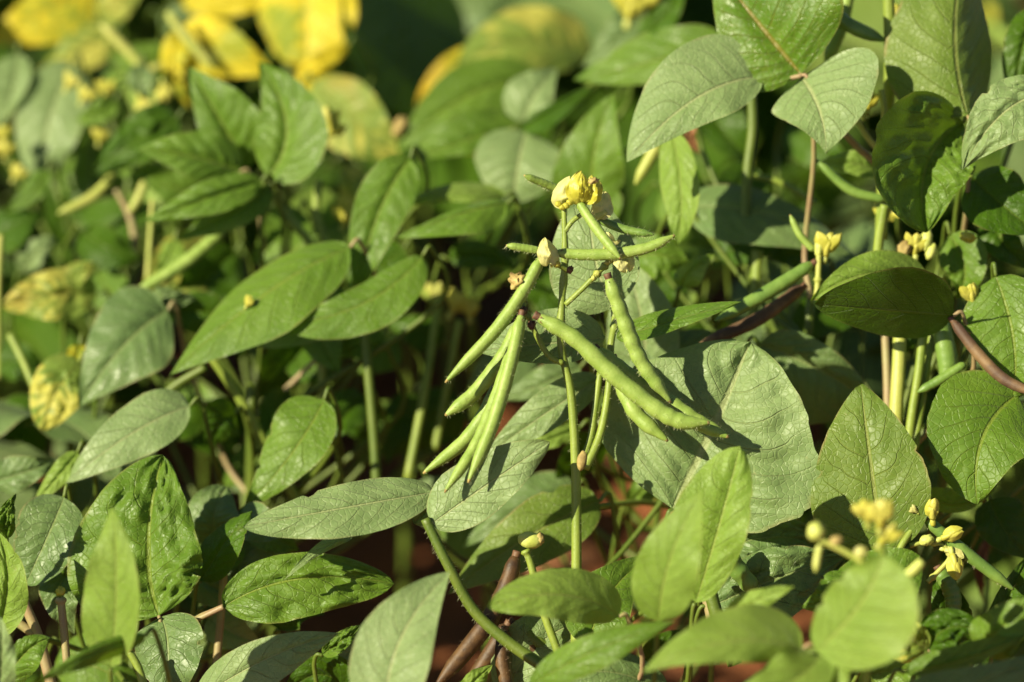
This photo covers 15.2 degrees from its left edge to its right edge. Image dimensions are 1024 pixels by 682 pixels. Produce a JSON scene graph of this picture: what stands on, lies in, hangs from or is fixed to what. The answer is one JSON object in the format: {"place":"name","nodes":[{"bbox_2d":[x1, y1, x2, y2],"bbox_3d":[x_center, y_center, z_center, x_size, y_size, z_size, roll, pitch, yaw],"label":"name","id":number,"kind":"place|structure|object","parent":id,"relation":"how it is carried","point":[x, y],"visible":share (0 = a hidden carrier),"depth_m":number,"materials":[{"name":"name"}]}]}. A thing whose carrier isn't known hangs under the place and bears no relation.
{"place":"outdoors","nodes":[
{"label":"outdoors","id":0,"kind":"place"},
{"bbox_2d":[215,382,246,397],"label":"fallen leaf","id":1,"kind":"object","parent":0,"point":[222,389],"visible":0.32,"depth_m":2.66,"materials":[{"name":"green plant"}]},
{"bbox_2d":[1,0,1023,681],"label":"ground","id":2,"kind":"structure","parent":0,"point":[381,552],"depth_m":2.59,"materials":[{"name":"red soil"}]},
{"bbox_2d":[3,251,44,271],"bbox_3d":[-0.429,0.088,2.233,0.337,0.331,0.295,-4,25,-8],"label":"bean plant","id":3,"kind":"object","parent":2,"relation":"on","point":[13,256],"visible":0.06,"depth_m":2.21,"materials":[{"name":"green plant"}]},
{"bbox_2d":[0,235,110,639],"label":"bean plant","id":4,"kind":"object","parent":2,"relation":"on","point":[63,295],"visible":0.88,"depth_m":1.98,"materials":[{"name":"green plant"}]},
{"bbox_2d":[0,7,136,275],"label":"bean plant","id":5,"kind":"object","parent":2,"relation":"on","point":[129,20],"visible":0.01,"depth_m":2.52,"materials":[{"name":"green plant"}]},
{"bbox_2d":[0,0,196,445],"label":"bean plant","id":6,"kind":"object","parent":2,"relation":"on","point":[41,338],"visible":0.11,"depth_m":2.31,"materials":[{"name":"green plant"}]},
{"bbox_2d":[0,11,215,671],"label":"bean plant","id":7,"kind":"object","parent":2,"relation":"on","point":[47,112],"visible":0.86,"depth_m":2.08,"materials":[{"name":"green plant"}]},
{"bbox_2d":[0,277,261,681],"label":"bean plant","id":8,"kind":"object","parent":2,"relation":"on","point":[78,425],"visible":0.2,"depth_m":2.02,"materials":[{"name":"green plant"}]},
{"bbox_2d":[0,455,360,681],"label":"bean plant","id":9,"kind":"object","parent":2,"relation":"on","point":[120,560],"visible":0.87,"depth_m":1.81,"materials":[{"name":"green plant"}]},
{"bbox_2d":[0,0,374,656],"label":"bean plant","id":10,"kind":"object","parent":2,"relation":"on","point":[303,37],"visible":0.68,"depth_m":2.16,"materials":[{"name":"yellow plant"}]},
{"bbox_2d":[0,0,420,373],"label":"bean plant","id":11,"kind":"object","parent":2,"relation":"on","point":[256,38],"visible":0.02,"depth_m":2.54,"materials":[{"name":"green plant"}]},
{"bbox_2d":[61,62,429,635],"bbox_3d":[-0.129,0.078,2.072,0.210,0.489,0.177,21,32,37],"label":"bean plant","id":12,"kind":"object","parent":2,"relation":"on","point":[209,188],"visible":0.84,"depth_m":1.96,"materials":[{"name":"green plant"}]},
{"bbox_2d":[66,199,480,661],"bbox_3d":[-0.129,0.143,2.005,0.167,0.427,0.264,16,29,30],"label":"bean plant","id":13,"kind":"object","parent":2,"relation":"on","point":[303,318],"visible":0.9,"depth_m":1.92,"materials":[{"name":"green plant"}]},
{"bbox_2d":[94,0,719,397],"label":"bean plant","id":14,"kind":"object","parent":2,"relation":"on","point":[593,17],"visible":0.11,"depth_m":2.49,"materials":[{"name":"green plant"}]},
{"bbox_2d":[302,0,522,589],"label":"bean plant","id":15,"kind":"object","parent":2,"relation":"on","point":[408,45],"visible":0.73,"depth_m":2.18,"materials":[{"name":"green plant"}]},
{"bbox_2d":[194,439,675,681],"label":"bean plant","id":16,"kind":"object","parent":2,"relation":"on","point":[588,611],"visible":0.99,"depth_m":1.78,"materials":[{"name":"green plant"}]},
{"bbox_2d":[387,93,716,674],"bbox_3d":[0.029,0.131,1.971,0.190,0.478,0.236,0,25,0],"label":"bean plant","id":17,"kind":"object","parent":2,"relation":"on","point":[538,502],"visible":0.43,"depth_m":1.91,"materials":[{"name":"green plant"}]},
{"bbox_2d":[391,0,716,681],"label":"bean plant","id":18,"kind":"object","parent":2,"relation":"on","point":[487,88],"visible":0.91,"depth_m":2.02,"materials":[{"name":"green plant"}]},
{"bbox_2d":[633,519,651,552],"bbox_3d":[0.097,0.130,2.443,0.033,0.031,0.051,9,26,18],"label":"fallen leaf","id":19,"kind":"object","parent":2,"relation":"on","point":[641,538],"visible":0.02,"depth_m":2.44,"materials":[{"name":"brown plant"}]},
{"bbox_2d":[422,170,869,640],"bbox_3d":[0.073,0.154,1.887,0.242,0.507,0.121,-6,26,-14],"label":"bean plant","id":20,"kind":"object","parent":2,"relation":"on","point":[671,424],"visible":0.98,"depth_m":1.81,"materials":[{"name":"green plant"}]},
{"bbox_2d":[631,446,847,681],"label":"bean plant","id":21,"kind":"object","parent":2,"relation":"on","point":[706,549],"visible":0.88,"depth_m":1.75,"materials":[{"name":"green plant"}]},
{"bbox_2d":[570,0,962,259],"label":"bean plant","id":22,"kind":"object","parent":2,"relation":"on","point":[631,192],"visible":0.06,"depth_m":2.52,"materials":[{"name":"green plant"}]},
{"bbox_2d":[627,0,909,618],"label":"bean plant","id":23,"kind":"object","parent":2,"relation":"on","point":[733,215],"visible":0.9,"depth_m":1.86,"materials":[{"name":"green plant"}]},
{"bbox_2d":[642,498,924,681],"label":"bean plant","id":24,"kind":"object","parent":2,"relation":"on","point":[866,618],"visible":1,"depth_m":1.66,"materials":[{"name":"green plant"}]},
{"bbox_2d":[682,166,1023,681],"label":"bean plant","id":25,"kind":"object","parent":2,"relation":"on","point":[857,238],"visible":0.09,"depth_m":2.16,"materials":[{"name":"green plant"}]},
{"bbox_2d":[791,204,1023,681],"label":"bean plant","id":26,"kind":"object","parent":2,"relation":"on","point":[969,424],"visible":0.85,"depth_m":1.82,"materials":[{"name":"green plant"}]},
{"bbox_2d":[791,0,1023,456],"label":"bean plant","id":27,"kind":"object","parent":2,"relation":"on","point":[869,13],"visible":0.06,"depth_m":2.33,"materials":[{"name":"green plant"}]},
{"bbox_2d":[801,498,1023,681],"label":"bean plant","id":28,"kind":"object","parent":2,"relation":"on","point":[935,650],"visible":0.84,"depth_m":1.75,"materials":[{"name":"green plant"}]},
{"bbox_2d":[816,0,1023,617],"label":"bean plant","id":29,"kind":"object","parent":2,"relation":"on","point":[918,165],"visible":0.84,"depth_m":1.86,"materials":[{"name":"green plant"}]},
{"bbox_2d":[859,17,1008,149],"bbox_3d":[0.278,-0.325,2.972,0.460,0.462,0.427,16,29,30],"label":"bean plant","id":30,"kind":"object","parent":2,"relation":"on","point":[1001,23],"visible":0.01,"depth_m":2.92,"materials":[{"name":"green plant"}]},
{"bbox_2d":[857,262,1023,681],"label":"bean plant","id":31,"kind":"object","parent":2,"relation":"on","point":[1011,480],"visible":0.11,"depth_m":2.12,"materials":[{"name":"green plant"}]},
{"bbox_2d":[988,52,1023,267],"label":"bean plant","id":32,"kind":"object","parent":2,"relation":"on","point":[1016,161],"visible":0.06,"depth_m":2.14,"materials":[{"name":"green plant"}]},
{"bbox_2d":[522,536,604,576],"bbox_3d":[0.033,0.137,2.426,0.062,0.031,0.046,0,25,0],"label":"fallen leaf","id":33,"kind":"object","parent":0,"point":[591,555],"visible":0.23,"depth_m":2.43,"materials":[{"name":"brown plant"}]}
]}

